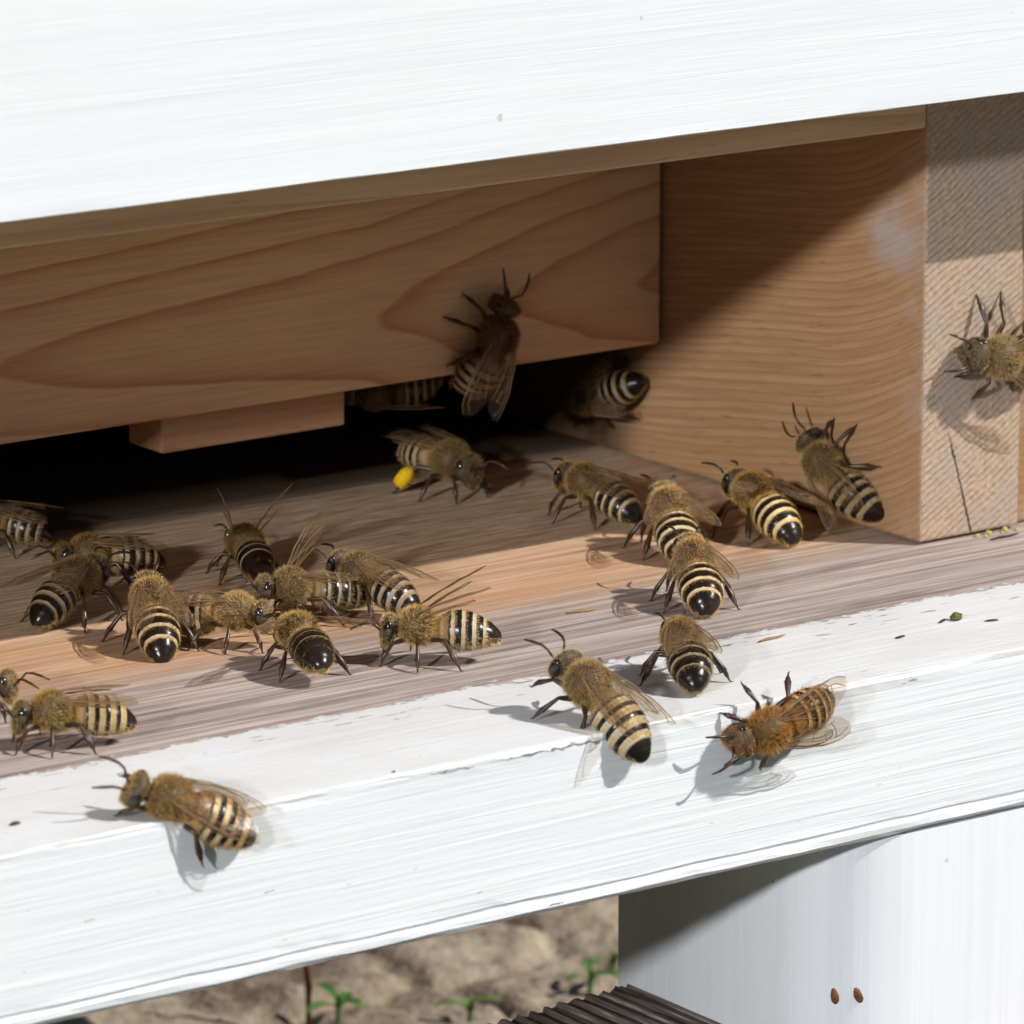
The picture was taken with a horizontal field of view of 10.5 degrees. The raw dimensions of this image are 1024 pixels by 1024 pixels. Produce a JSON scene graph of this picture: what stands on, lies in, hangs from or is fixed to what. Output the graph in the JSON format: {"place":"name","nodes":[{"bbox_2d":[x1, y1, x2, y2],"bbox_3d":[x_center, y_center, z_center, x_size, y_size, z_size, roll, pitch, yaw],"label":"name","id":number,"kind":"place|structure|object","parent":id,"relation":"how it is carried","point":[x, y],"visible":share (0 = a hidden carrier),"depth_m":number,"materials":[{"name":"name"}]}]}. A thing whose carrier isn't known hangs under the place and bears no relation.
{"place":"outdoors","nodes":[
{"label":"outdoors","id":0,"kind":"place"},
{"bbox_2d":[50,896,617,1023],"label":"ground","id":1,"kind":"structure","parent":0,"point":[524,965],"depth_m":0.67,"materials":[{"name":"soil"}]},
{"bbox_2d":[303,965,312,1023],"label":"twig","id":2,"kind":"object","parent":1,"relation":"on","point":[308,985],"visible":0.33,"depth_m":0.65,"materials":[{"name":"brown wood"}]},
{"bbox_2d":[307,982,362,1023],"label":"weed seedling","id":3,"kind":"object","parent":1,"relation":"on","point":[341,998],"visible":1,"depth_m":0.65,"materials":[{"name":"green plant"}]},
{"bbox_2d":[434,995,502,1021],"bbox_3d":[-0.005,0.058,0.648,0.007,0.003,0.005,-10,17,-35],"label":"weed seedling","id":4,"kind":"object","parent":1,"relation":"on","point":[468,1004],"visible":1,"depth_m":0.65,"materials":[{"name":"green plant"}]},
{"bbox_2d":[566,958,617,993],"bbox_3d":[0.009,0.055,0.660,0.006,0.004,0.008,-10,17,-35],"label":"weed seedling","id":5,"kind":"object","parent":1,"relation":"on","point":[587,963],"visible":0.94,"depth_m":0.66,"materials":[{"name":"green plant"}]},
{"bbox_2d":[487,984,720,1023],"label":"decking board","id":6,"kind":"object","parent":1,"relation":"on","point":[629,1004],"visible":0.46,"depth_m":0.52,"materials":[{"name":"wood"}]},
{"bbox_2d":[618,805,1023,1023],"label":"hive stand","id":7,"kind":"object","parent":6,"relation":"on","point":[923,925],"visible":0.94,"depth_m":0.51,"materials":[{"name":"white paint"}]},
{"bbox_2d":[0,0,1023,1023],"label":"beehive","id":8,"kind":"object","parent":7,"relation":"on","point":[246,246],"visible":0.99,"depth_m":0.51,"materials":[{"name":"white paint"}]},
{"bbox_2d":[9,821,20,825],"bbox_3d":[-0.040,0.025,0.450,0.001,0.001,0.001,-10,17,-35],"label":"dirt speck","id":9,"kind":"object","parent":8,"relation":"on","point":[14,823],"visible":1,"depth_m":0.45},
{"bbox_2d":[0,667,49,722],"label":"honey bee","id":10,"kind":"object","parent":8,"relation":"on","point":[9,688],"visible":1,"depth_m":0.48,"materials":[{"name":"brown"}]},
{"bbox_2d":[0,500,61,558],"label":"honey bee","id":11,"kind":"object","parent":8,"relation":"on","point":[21,526],"visible":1,"depth_m":0.54,"materials":[{"name":"brown"}]},
{"bbox_2d":[1,546,132,632],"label":"honey bee","id":12,"kind":"object","parent":8,"relation":"on","point":[66,589],"visible":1,"depth_m":0.51,"materials":[{"name":"brown"}]},
{"bbox_2d":[0,684,137,757],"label":"honey bee","id":13,"kind":"object","parent":8,"relation":"on","point":[52,710],"visible":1,"depth_m":0.47,"materials":[{"name":"brown"}]},
{"bbox_2d":[23,531,168,589],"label":"honey bee","id":14,"kind":"object","parent":8,"relation":"on","point":[144,556],"visible":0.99,"depth_m":0.52,"materials":[{"name":"brown"}]},
{"bbox_2d":[100,558,200,662],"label":"honey bee","id":15,"kind":"object","parent":8,"relation":"on","point":[157,628],"visible":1,"depth_m":0.50,"materials":[{"name":"brown"}]},
{"bbox_2d":[92,756,266,867],"bbox_3d":[-0.027,0.024,0.453,0.015,0.005,0.008,22,48,-14],"label":"honey bee","id":16,"kind":"object","parent":8,"relation":"on","point":[218,819],"visible":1,"depth_m":0.45,"materials":[{"name":"brown"}]},
{"bbox_2d":[167,588,303,654],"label":"honey bee","id":17,"kind":"object","parent":8,"relation":"on","point":[239,610],"visible":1,"depth_m":0.50,"materials":[{"name":"brown"}]},
{"bbox_2d":[205,484,291,584],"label":"honey bee","id":18,"kind":"object","parent":8,"relation":"on","point":[248,550],"visible":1,"depth_m":0.53,"materials":[{"name":"brown"}]},
{"bbox_2d":[225,512,366,626],"bbox_3d":[-0.019,0.005,0.512,0.013,0.009,0.011,3,14,11],"label":"honey bee","id":19,"kind":"object","parent":8,"relation":"on","point":[332,592],"visible":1,"depth_m":0.51,"materials":[{"name":"brown"}]},
{"bbox_2d":[249,607,380,681],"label":"honey bee","id":20,"kind":"object","parent":8,"relation":"on","point":[303,640],"visible":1,"depth_m":0.49,"materials":[{"name":"brown"}]},
{"bbox_2d":[300,543,439,622],"bbox_3d":[-0.014,0.006,0.514,0.013,0.006,0.008,10,17,36],"label":"honey bee","id":21,"kind":"object","parent":8,"relation":"on","point":[391,590],"visible":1,"depth_m":0.51,"materials":[{"name":"brown"}]},
{"bbox_2d":[344,376,445,412],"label":"honey bee","id":22,"kind":"object","parent":8,"relation":"on","point":[402,394],"visible":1,"depth_m":0.56,"materials":[{"name":"brown"}]},
{"bbox_2d":[350,565,501,672],"bbox_3d":[-0.008,0.009,0.497,0.014,0.008,0.008,0,14,1],"label":"honey bee","id":23,"kind":"object","parent":8,"relation":"on","point":[420,624],"visible":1,"depth_m":0.50,"materials":[{"name":"brown"}]},
{"bbox_2d":[377,425,507,503],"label":"honey bee","id":24,"kind":"object","parent":8,"relation":"on","point":[451,459],"visible":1,"depth_m":0.56,"materials":[{"name":"brown"}]},
{"bbox_2d":[442,268,529,419],"bbox_3d":[-0.003,-0.017,0.553,0.010,0.015,0.008,8,6,-38],"label":"honey bee","id":25,"kind":"object","parent":8,"relation":"on","point":[481,369],"visible":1,"depth_m":0.55,"materials":[{"name":"brown"}]},
{"bbox_2d":[529,457,654,530],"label":"honey bee","id":26,"kind":"object","parent":8,"relation":"on","point":[615,500],"visible":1,"depth_m":0.55,"materials":[{"name":"brown"}]},
{"bbox_2d":[524,629,675,765],"bbox_3d":[0.007,0.016,0.480,0.014,0.010,0.009,13,19,43],"label":"honey bee","id":27,"kind":"object","parent":8,"relation":"on","point":[620,720],"visible":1,"depth_m":0.48,"materials":[{"name":"brown"}]},
{"bbox_2d":[554,356,647,430],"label":"honey bee","id":28,"kind":"object","parent":8,"relation":"on","point":[611,389],"visible":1,"depth_m":0.57,"materials":[{"name":"brown"}]},
{"bbox_2d":[621,474,720,564],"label":"honey bee","id":29,"kind":"object","parent":8,"relation":"on","point":[670,503],"visible":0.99,"depth_m":0.54,"materials":[{"name":"brown"}]},
{"bbox_2d":[638,610,732,696],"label":"honey bee","id":30,"kind":"object","parent":8,"relation":"on","point":[689,656],"visible":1,"depth_m":0.49,"materials":[{"name":"brown"}]},
{"bbox_2d":[648,525,740,618],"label":"honey bee","id":31,"kind":"object","parent":8,"relation":"on","point":[702,581],"visible":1,"depth_m":0.52,"materials":[{"name":"brown"}]},
{"bbox_2d":[701,460,825,548],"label":"honey bee","id":32,"kind":"object","parent":8,"relation":"on","point":[775,517],"visible":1,"depth_m":0.54,"materials":[{"name":"brown"}]},
{"bbox_2d":[705,671,850,774],"bbox_3d":[0.023,0.018,0.485,0.015,0.009,0.005,-21,23,-32],"label":"honey bee","id":33,"kind":"object","parent":8,"relation":"on","point":[805,712],"visible":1,"depth_m":0.48,"materials":[{"name":"brown"}]},
{"bbox_2d":[782,402,884,534],"bbox_3d":[0.031,-0.004,0.546,0.006,0.009,0.014,-10,55,-35],"label":"honey bee","id":34,"kind":"object","parent":8,"relation":"on","point":[851,493],"visible":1,"depth_m":0.54,"materials":[{"name":"brown"}]},
{"bbox_2d":[944,290,1023,401],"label":"honey bee","id":35,"kind":"object","parent":8,"relation":"on","point":[997,355],"visible":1,"depth_m":0.54,"materials":[{"name":"brown"}]},
{"bbox_2d":[985,619,998,621],"bbox_3d":[0.044,0.010,0.512,0.002,0.001,0.001,-10,17,-35],"label":"dirt speck","id":36,"kind":"object","parent":8,"relation":"on","point":[989,620],"visible":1,"depth_m":0.51},
{"bbox_2d":[990,532,1018,539],"bbox_3d":[0.048,0.002,0.543,0.004,0.001,0.001,-10,17,-35],"label":"splinter","id":37,"kind":"object","parent":8,"relation":"on","point":[1002,536],"visible":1,"depth_m":0.54,"materials":[{"name":"beige wood"}]},
{"bbox_2d":[591,952,617,971],"bbox_3d":[0.012,0.054,0.668,0.009,0.004,0.005,-10,17,-35],"label":"weed seedling","id":38,"kind":"object","parent":1,"relation":"on","point":[613,958],"visible":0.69,"depth_m":0.67,"materials":[{"name":"green plant"}]}
]}

